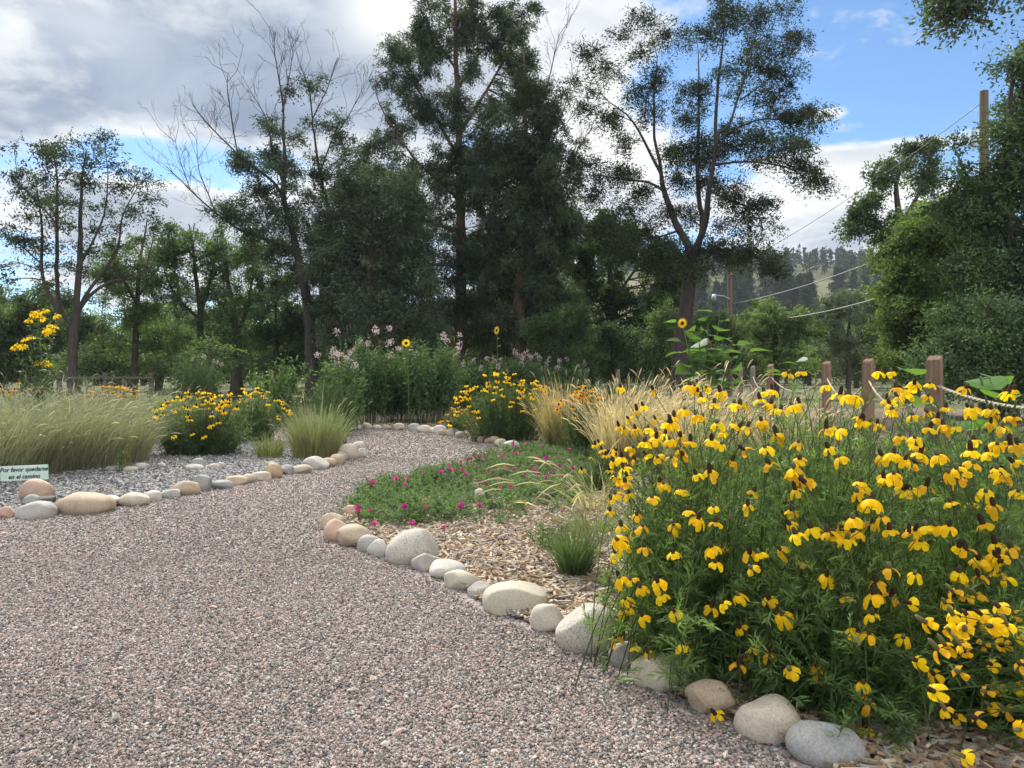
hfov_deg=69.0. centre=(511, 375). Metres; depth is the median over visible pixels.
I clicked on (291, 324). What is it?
serviceberry shrub
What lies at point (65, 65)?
sky
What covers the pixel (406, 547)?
edging stone
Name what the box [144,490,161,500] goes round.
edging stone
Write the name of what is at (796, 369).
valley tree
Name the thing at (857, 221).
cottonwood tree
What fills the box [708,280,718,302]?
hill pine
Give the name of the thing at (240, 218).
dead topped tree
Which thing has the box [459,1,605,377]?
red cedar
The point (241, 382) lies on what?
wood tree
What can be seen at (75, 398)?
ornamental grass clump
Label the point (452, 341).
wood tree
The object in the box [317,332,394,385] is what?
wood tree
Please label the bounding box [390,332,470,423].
bee plant
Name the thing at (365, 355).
wood tree
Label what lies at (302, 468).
edging stone
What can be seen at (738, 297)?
hill pine
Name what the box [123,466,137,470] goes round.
cobble
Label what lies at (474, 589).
edging stone
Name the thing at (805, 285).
power line
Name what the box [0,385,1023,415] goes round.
ground
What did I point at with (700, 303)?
hill pine
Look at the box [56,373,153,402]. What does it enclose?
rail fence
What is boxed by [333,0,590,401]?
tall cedar
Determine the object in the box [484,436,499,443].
edging stone
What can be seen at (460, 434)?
edging stone
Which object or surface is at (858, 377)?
valley tree
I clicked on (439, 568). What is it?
edging stone
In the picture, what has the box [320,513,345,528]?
edging stone
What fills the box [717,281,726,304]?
hill pine
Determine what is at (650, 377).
wood tree
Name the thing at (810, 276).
hill pine
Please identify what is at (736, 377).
valley tree
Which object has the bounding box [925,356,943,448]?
rope post
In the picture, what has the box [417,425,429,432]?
edging stone
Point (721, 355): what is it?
sunflower plant
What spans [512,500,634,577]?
fescue tuft
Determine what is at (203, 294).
ash tree
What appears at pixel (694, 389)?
coneflower plant
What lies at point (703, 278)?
hill pine
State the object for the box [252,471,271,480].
edging stone
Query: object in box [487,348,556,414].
bee plant
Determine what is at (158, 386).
wood tree
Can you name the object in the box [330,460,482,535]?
poppy mallow plant
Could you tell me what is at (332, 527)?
edging stone
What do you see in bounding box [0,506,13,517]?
edging stone
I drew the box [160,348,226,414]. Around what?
aster plant
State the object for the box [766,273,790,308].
hill pine
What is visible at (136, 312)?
ash tree
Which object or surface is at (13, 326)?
privet shrub
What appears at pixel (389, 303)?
juniper tree
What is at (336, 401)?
aster plant
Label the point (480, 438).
edging stone
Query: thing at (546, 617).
edging stone
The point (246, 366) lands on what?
wood tree
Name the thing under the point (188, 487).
edging stone
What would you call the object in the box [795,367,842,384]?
valley tree
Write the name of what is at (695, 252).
black locust tree
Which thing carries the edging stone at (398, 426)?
on the path
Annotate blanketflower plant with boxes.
[0,381,47,412]
[81,384,139,412]
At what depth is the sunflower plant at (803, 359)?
10.83 m
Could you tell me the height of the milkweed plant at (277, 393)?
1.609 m
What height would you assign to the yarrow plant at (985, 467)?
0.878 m
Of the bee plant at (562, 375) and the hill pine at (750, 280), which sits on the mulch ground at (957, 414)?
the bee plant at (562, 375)
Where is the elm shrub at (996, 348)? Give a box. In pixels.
[894,279,1023,433]
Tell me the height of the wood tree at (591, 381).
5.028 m
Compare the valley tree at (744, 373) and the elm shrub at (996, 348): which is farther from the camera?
the valley tree at (744, 373)
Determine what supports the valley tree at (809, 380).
on the ground at (224, 389)
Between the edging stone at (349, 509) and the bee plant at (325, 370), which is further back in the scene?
the bee plant at (325, 370)
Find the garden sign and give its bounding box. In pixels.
[0,464,48,481]
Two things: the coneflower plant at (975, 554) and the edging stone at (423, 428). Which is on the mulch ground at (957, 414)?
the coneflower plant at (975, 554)
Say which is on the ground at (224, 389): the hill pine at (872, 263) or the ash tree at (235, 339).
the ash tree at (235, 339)
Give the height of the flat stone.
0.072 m
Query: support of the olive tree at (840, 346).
on the ground at (224, 389)
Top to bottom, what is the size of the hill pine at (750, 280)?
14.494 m
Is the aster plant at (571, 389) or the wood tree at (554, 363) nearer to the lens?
the aster plant at (571, 389)
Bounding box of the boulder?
[18,479,53,497]
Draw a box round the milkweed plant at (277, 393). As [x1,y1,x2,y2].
[244,353,322,426]
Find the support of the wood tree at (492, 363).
on the ground at (224, 389)
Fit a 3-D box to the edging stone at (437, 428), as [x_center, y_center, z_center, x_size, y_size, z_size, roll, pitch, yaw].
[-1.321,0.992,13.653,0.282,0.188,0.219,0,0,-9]
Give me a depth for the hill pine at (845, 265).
289.05 m
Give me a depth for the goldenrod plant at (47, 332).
10.56 m
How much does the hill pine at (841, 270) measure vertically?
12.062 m
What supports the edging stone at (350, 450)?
on the path
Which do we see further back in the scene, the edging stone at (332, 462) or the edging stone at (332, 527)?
the edging stone at (332, 462)
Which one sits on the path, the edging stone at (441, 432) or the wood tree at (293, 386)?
the edging stone at (441, 432)
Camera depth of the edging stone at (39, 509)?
5.49 m
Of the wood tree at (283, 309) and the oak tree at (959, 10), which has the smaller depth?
the oak tree at (959, 10)
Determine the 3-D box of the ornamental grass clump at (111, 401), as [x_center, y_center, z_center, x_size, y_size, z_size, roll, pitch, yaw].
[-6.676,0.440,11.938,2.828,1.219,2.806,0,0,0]
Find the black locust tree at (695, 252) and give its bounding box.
[545,0,857,411]
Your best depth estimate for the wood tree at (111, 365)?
41.58 m
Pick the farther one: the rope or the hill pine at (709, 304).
the hill pine at (709, 304)
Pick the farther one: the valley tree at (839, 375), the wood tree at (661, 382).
the valley tree at (839, 375)
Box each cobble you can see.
[23,494,40,504]
[104,466,115,470]
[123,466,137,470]
[134,463,150,469]
[184,464,204,469]
[190,458,205,465]
[208,463,220,467]
[217,462,226,466]
[474,488,484,501]
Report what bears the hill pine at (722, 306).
on the hill
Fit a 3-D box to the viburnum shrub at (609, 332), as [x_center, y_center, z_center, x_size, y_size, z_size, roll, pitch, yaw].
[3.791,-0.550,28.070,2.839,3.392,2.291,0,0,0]
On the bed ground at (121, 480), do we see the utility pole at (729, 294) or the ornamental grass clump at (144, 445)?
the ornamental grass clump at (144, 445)
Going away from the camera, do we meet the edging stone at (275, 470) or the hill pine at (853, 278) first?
the edging stone at (275, 470)
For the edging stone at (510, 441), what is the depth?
10.32 m
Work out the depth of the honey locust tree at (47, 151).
24.98 m
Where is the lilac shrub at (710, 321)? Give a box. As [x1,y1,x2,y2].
[687,307,751,402]
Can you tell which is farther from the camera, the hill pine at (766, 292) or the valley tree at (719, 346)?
the hill pine at (766, 292)
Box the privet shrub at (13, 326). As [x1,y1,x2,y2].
[0,276,118,396]
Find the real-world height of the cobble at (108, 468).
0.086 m
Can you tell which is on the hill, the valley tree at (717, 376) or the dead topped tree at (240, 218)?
the valley tree at (717, 376)
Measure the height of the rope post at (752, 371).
1.533 m
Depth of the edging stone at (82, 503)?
5.66 m
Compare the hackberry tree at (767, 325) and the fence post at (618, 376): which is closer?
the fence post at (618, 376)
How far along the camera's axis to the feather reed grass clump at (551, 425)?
10.70 m
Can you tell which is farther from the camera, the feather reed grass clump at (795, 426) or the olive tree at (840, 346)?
the olive tree at (840, 346)
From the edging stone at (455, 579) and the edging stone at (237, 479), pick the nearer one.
the edging stone at (455, 579)
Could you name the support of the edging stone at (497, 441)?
on the path
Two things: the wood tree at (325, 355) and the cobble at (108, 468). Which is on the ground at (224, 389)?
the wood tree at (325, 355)
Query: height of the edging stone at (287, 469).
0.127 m
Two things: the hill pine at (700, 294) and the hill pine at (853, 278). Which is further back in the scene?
the hill pine at (853, 278)
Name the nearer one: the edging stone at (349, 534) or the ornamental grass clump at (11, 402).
the edging stone at (349, 534)
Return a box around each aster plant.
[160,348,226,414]
[305,378,366,434]
[526,378,597,412]
[583,381,658,417]
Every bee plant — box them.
[179,354,226,408]
[310,349,367,429]
[328,324,402,424]
[371,346,420,421]
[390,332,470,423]
[447,356,508,416]
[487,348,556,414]
[538,356,589,397]
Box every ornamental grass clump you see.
[0,362,113,424]
[0,368,168,424]
[0,370,110,481]
[0,377,150,474]
[1,375,180,470]
[10,373,175,427]
[15,379,206,464]
[105,378,235,427]
[266,386,372,458]
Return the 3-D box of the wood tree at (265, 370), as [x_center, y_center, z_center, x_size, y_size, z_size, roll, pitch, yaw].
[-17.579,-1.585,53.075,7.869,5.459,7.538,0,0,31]
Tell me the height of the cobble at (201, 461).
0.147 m
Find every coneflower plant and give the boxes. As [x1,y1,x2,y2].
[574,383,797,711]
[599,380,763,592]
[695,381,978,754]
[735,365,897,610]
[846,379,1023,615]
[857,380,1023,751]
[903,564,1023,767]
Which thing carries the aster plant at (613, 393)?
on the mulch ground at (957, 414)
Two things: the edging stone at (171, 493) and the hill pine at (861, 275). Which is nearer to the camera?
the edging stone at (171, 493)
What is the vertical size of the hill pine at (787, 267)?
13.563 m
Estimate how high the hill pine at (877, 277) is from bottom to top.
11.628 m
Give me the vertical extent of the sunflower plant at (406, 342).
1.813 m
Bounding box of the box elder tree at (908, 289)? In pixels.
[851,192,1015,414]
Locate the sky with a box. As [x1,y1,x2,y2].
[0,0,1023,328]
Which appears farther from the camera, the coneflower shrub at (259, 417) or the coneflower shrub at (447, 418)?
the coneflower shrub at (447, 418)
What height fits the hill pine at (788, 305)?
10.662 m
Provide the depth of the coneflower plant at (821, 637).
2.28 m
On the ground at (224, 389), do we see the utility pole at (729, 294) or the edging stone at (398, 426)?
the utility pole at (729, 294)
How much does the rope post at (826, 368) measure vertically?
1.520 m
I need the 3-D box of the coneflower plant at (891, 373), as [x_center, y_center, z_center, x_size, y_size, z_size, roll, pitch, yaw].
[1.328,0.531,3.467,0.808,1.152,1.043,0,0,21]
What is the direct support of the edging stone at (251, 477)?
on the path
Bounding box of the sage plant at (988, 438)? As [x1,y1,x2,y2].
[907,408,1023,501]
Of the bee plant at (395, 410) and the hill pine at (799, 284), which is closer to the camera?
the bee plant at (395, 410)
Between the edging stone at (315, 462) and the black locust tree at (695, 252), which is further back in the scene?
the black locust tree at (695, 252)
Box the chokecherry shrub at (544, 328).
[516,296,603,379]
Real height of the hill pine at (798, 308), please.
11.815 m
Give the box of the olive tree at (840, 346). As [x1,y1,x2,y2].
[805,287,894,394]
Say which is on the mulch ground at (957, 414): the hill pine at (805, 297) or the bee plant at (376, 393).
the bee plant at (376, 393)
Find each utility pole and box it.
[711,271,731,395]
[971,90,988,408]
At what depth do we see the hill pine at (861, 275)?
250.39 m
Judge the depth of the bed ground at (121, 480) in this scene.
7.72 m
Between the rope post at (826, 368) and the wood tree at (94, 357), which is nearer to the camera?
the rope post at (826, 368)
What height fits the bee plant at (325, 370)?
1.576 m
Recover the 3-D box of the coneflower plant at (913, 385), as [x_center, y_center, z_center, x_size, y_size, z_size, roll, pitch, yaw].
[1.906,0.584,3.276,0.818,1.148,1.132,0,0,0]
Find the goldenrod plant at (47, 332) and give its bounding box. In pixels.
[10,308,61,418]
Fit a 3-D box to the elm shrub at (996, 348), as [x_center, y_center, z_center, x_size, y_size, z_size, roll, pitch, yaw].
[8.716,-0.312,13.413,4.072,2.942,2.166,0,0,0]
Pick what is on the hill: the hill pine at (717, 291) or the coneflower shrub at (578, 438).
the hill pine at (717, 291)
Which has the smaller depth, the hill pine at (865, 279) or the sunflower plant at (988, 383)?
the sunflower plant at (988, 383)
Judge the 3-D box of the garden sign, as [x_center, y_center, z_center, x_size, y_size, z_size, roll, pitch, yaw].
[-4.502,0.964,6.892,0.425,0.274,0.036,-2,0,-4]
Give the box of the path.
[0,427,817,767]
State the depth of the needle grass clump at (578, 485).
5.68 m
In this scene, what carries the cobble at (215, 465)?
on the bed ground at (121, 480)
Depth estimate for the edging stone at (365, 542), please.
4.45 m
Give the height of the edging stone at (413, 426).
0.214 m
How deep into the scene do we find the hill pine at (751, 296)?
162.17 m
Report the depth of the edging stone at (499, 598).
3.29 m
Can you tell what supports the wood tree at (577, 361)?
on the ground at (224, 389)
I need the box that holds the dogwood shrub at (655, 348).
[623,296,694,404]
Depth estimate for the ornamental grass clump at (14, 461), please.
7.54 m
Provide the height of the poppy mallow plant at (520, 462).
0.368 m
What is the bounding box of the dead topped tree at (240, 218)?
[136,1,379,404]
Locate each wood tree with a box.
[0,285,20,388]
[2,348,61,391]
[8,289,96,392]
[36,325,162,391]
[64,307,101,391]
[88,314,117,384]
[100,323,162,391]
[122,301,207,385]
[138,302,181,390]
[169,303,248,395]
[215,293,272,394]
[243,317,329,390]
[255,303,329,392]
[265,297,296,384]
[302,316,347,390]
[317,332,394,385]
[326,308,420,372]
[390,340,473,392]
[435,323,472,374]
[451,291,512,381]
[490,343,553,381]
[512,339,578,390]
[556,315,592,381]
[573,326,617,390]
[593,328,645,387]
[629,312,665,389]
[632,332,723,392]
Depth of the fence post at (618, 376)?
22.98 m
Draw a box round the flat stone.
[40,496,55,502]
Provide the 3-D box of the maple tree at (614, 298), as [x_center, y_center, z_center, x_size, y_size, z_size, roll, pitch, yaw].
[4.819,-3.318,34.302,7.409,8.962,4.193,0,0,0]
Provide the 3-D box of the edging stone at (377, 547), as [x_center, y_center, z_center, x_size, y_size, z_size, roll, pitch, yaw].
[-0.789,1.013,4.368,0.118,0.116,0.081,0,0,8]
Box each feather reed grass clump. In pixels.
[516,366,619,447]
[547,360,748,472]
[607,359,823,479]
[670,372,889,476]
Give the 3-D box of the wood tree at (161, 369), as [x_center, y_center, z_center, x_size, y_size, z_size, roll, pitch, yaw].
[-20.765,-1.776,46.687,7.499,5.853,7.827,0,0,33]
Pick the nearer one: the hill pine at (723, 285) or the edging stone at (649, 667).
the edging stone at (649, 667)
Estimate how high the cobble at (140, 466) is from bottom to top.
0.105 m
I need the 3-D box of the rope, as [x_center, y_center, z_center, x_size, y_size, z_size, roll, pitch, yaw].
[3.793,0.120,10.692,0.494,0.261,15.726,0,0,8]
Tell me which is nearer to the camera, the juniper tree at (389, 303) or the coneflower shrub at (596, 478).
the coneflower shrub at (596, 478)
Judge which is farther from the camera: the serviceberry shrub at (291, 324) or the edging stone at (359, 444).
the serviceberry shrub at (291, 324)
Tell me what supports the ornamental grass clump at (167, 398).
on the ground at (224, 389)
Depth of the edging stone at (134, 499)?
6.01 m
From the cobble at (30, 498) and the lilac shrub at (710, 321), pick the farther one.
the lilac shrub at (710, 321)
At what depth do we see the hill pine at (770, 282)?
238.60 m
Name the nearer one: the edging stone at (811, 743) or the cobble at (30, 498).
the edging stone at (811, 743)
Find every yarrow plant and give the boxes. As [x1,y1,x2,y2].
[678,410,906,523]
[825,408,1023,556]
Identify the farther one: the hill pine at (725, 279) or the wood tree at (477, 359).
the hill pine at (725, 279)
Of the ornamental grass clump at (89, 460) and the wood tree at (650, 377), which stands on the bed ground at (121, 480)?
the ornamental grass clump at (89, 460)
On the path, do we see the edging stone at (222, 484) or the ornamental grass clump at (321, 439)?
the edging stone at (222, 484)
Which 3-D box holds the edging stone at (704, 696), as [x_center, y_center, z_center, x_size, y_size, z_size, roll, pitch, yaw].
[0.626,1.015,2.346,0.158,0.113,0.121,0,0,7]
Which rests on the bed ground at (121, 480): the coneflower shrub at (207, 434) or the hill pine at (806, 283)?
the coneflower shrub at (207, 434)
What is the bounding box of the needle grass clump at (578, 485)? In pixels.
[476,438,697,510]
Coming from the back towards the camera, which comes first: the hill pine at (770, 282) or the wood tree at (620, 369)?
the hill pine at (770, 282)
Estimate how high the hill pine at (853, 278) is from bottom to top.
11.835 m
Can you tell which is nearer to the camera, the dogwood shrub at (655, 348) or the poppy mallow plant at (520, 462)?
the poppy mallow plant at (520, 462)
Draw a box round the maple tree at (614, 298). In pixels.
[546,206,697,394]
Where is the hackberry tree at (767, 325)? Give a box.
[730,295,830,397]
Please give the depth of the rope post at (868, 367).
6.58 m
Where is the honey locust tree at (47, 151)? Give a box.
[0,125,175,405]
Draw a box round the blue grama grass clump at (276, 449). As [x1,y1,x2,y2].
[242,427,289,457]
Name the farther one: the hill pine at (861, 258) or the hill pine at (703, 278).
the hill pine at (861, 258)
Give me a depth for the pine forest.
318.77 m
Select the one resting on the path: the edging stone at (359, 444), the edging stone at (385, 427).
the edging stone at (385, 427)
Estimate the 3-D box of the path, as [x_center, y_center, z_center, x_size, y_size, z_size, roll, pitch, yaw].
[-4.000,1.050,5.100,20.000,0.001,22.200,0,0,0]
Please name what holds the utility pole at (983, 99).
on the ground at (224, 389)
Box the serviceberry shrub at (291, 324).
[236,269,330,389]
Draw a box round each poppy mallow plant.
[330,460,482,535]
[425,439,570,540]
[509,437,624,517]
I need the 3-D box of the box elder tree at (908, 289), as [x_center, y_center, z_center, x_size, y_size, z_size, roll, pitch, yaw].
[11.530,-2.018,20.221,4.953,6.378,3.515,0,0,0]
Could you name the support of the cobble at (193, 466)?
on the bed ground at (121, 480)
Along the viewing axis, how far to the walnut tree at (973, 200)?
16.95 m
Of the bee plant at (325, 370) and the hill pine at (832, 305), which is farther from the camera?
the hill pine at (832, 305)
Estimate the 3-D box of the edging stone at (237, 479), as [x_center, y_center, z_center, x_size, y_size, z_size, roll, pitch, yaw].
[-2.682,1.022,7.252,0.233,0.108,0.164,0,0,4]
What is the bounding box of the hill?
[6,264,994,384]
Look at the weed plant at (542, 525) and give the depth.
4.45 m
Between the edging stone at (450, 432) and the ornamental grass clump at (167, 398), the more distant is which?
the ornamental grass clump at (167, 398)
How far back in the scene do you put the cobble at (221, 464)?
8.45 m
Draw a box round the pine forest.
[411,244,900,318]
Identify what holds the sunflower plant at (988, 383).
on the mulch ground at (957, 414)
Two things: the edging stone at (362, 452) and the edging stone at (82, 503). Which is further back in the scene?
the edging stone at (362, 452)
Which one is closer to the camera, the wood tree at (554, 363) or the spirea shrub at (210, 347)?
the spirea shrub at (210, 347)
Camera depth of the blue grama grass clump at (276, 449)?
9.53 m
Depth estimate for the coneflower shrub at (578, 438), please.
9.51 m
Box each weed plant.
[113,442,136,470]
[525,516,570,549]
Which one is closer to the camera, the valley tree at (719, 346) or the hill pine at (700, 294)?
the valley tree at (719, 346)
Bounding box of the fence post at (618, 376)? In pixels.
[617,369,619,392]
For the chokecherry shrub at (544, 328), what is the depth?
25.78 m
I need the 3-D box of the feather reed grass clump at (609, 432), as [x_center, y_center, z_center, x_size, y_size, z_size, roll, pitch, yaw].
[1.587,0.432,8.546,2.651,1.236,2.438,0,0,0]
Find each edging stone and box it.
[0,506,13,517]
[15,501,57,518]
[54,492,115,514]
[109,495,118,503]
[118,492,149,505]
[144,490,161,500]
[161,489,179,497]
[171,481,200,494]
[193,475,211,490]
[212,480,232,488]
[225,475,248,484]
[243,474,255,482]
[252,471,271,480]
[263,463,282,477]
[281,464,293,473]
[293,464,312,473]
[303,456,328,468]
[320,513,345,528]
[323,519,346,540]
[324,458,336,466]
[330,454,344,464]
[336,524,372,545]
[337,451,347,459]
[338,443,358,458]
[341,505,355,515]
[353,441,365,448]
[357,534,377,551]
[358,448,366,456]
[362,423,372,429]
[367,539,386,555]
[373,425,381,429]
[381,424,391,429]
[385,528,437,564]
[393,423,404,429]
[408,423,419,430]
[411,553,441,571]
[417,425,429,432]
[429,559,466,578]
[432,425,446,433]
[438,430,445,434]
[444,569,478,589]
[446,428,459,435]
[455,431,467,437]
[467,581,490,597]
[477,436,485,441]
[482,581,547,614]
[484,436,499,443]
[494,439,505,446]
[504,440,518,449]
[530,604,563,631]
[555,603,620,653]
[608,641,637,667]
[630,654,690,691]
[685,679,736,713]
[733,693,800,743]
[785,720,865,767]
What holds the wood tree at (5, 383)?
on the ground at (224, 389)
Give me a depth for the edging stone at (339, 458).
8.84 m
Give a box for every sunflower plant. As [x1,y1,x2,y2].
[402,339,414,424]
[493,327,502,396]
[663,310,771,432]
[765,349,831,429]
[883,367,1023,533]
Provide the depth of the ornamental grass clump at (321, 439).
9.40 m
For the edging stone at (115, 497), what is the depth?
6.05 m
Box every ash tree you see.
[74,217,201,399]
[136,221,235,363]
[192,222,271,399]
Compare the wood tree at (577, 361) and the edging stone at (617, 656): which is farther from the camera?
the wood tree at (577, 361)
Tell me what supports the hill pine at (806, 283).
on the hill
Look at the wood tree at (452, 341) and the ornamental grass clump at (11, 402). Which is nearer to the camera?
the ornamental grass clump at (11, 402)
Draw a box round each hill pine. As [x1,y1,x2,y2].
[693,300,705,320]
[694,279,710,307]
[698,262,709,288]
[701,296,717,316]
[706,298,719,325]
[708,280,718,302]
[715,285,722,300]
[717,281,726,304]
[717,302,732,324]
[723,272,727,287]
[732,286,745,315]
[739,267,762,307]
[743,293,756,312]
[755,268,769,300]
[764,264,776,291]
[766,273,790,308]
[781,271,795,307]
[782,258,797,281]
[782,300,794,312]
[788,273,803,306]
[792,302,809,329]
[794,280,818,310]
[797,271,821,310]
[798,286,816,331]
[821,295,836,321]
[824,266,845,299]
[833,266,849,294]
[842,299,861,324]
[843,260,849,278]
[846,268,859,292]
[855,252,868,275]
[857,266,869,284]
[859,275,871,291]
[866,248,874,276]
[869,270,881,293]
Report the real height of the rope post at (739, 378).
1.528 m
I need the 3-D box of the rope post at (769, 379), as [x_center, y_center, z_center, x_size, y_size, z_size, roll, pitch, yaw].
[3.817,0.586,11.001,0.066,1.528,0.090,0,0,-38]
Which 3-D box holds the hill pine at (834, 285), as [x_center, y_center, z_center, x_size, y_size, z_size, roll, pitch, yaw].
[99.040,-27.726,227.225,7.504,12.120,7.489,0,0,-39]
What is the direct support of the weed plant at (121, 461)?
on the bed ground at (121, 480)
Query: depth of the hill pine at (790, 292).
198.03 m
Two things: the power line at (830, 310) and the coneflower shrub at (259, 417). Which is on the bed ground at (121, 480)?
the coneflower shrub at (259, 417)
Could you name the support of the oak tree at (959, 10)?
on the ground at (224, 389)
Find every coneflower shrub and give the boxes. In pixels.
[147,389,258,455]
[218,385,292,441]
[437,406,477,435]
[448,370,554,442]
[554,383,607,455]
[575,439,623,490]
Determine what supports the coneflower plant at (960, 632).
on the mulch ground at (957, 414)
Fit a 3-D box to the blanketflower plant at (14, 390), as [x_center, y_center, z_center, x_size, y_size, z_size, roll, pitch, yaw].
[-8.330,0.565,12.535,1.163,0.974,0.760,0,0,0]
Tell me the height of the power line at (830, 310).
1.080 m
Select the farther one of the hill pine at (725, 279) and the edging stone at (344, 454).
the hill pine at (725, 279)
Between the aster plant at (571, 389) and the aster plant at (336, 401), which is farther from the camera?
the aster plant at (571, 389)
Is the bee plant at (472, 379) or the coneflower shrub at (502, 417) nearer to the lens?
the coneflower shrub at (502, 417)
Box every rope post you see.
[738,367,742,418]
[750,366,755,430]
[767,364,773,432]
[821,361,830,463]
[861,359,874,486]
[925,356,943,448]
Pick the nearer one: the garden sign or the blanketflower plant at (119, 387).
the garden sign
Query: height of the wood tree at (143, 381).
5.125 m
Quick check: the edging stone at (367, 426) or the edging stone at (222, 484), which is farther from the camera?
the edging stone at (367, 426)
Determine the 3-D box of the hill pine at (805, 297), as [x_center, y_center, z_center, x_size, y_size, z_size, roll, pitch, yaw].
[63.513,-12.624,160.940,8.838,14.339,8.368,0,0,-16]
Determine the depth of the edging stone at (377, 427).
14.60 m
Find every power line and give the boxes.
[733,263,869,303]
[760,104,979,252]
[774,299,873,319]
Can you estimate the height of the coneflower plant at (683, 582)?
1.099 m
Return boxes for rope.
[703,377,1023,409]
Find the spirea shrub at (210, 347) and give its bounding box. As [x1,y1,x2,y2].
[169,334,252,405]
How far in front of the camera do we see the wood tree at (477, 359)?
41.58 m
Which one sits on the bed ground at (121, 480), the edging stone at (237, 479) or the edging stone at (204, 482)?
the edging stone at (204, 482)
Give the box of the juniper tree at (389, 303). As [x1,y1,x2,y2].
[292,157,460,379]
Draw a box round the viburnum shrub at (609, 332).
[579,317,652,395]
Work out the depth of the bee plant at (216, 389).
23.22 m
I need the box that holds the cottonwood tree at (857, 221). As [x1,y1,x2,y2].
[829,133,953,403]
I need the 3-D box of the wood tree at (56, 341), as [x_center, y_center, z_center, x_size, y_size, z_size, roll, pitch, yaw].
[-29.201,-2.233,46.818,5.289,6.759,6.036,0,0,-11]
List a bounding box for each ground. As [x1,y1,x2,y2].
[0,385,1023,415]
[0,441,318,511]
[203,408,1023,766]
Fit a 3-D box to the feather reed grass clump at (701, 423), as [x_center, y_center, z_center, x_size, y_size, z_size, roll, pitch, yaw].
[1.949,0.439,7.427,2.160,1.222,2.052,0,0,-41]
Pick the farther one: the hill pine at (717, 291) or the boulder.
the hill pine at (717, 291)
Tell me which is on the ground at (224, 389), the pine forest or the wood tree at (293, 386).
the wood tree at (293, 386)
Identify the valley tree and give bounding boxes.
[668,328,726,383]
[710,367,725,378]
[712,324,753,384]
[724,338,771,387]
[739,330,810,386]
[785,337,836,385]
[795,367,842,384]
[811,316,883,387]
[818,322,894,386]
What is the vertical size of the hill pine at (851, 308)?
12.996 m
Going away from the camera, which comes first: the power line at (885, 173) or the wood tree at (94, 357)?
the power line at (885, 173)
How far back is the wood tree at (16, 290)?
60.59 m
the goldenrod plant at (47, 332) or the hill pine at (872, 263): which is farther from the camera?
the hill pine at (872, 263)
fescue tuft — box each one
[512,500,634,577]
[514,481,640,537]
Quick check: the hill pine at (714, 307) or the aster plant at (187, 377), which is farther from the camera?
the hill pine at (714, 307)
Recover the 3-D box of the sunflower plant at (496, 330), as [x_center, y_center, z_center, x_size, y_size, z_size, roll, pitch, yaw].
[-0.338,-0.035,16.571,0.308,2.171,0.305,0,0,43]
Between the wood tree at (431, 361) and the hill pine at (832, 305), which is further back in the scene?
the hill pine at (832, 305)
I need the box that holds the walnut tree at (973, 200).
[912,19,1023,421]
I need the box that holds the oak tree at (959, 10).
[903,0,1023,51]
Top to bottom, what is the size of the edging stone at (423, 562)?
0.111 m
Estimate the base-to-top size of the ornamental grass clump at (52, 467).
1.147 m
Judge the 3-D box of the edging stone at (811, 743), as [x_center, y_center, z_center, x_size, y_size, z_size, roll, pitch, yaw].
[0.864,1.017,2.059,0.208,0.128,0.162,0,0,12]
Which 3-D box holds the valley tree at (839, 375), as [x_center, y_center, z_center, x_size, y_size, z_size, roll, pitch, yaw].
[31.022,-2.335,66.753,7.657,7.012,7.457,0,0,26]
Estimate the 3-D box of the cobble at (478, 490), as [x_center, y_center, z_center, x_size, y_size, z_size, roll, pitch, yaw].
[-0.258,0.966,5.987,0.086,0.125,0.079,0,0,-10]
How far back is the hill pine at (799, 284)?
195.30 m
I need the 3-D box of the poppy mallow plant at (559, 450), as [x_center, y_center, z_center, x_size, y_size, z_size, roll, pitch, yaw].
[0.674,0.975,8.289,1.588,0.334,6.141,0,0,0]

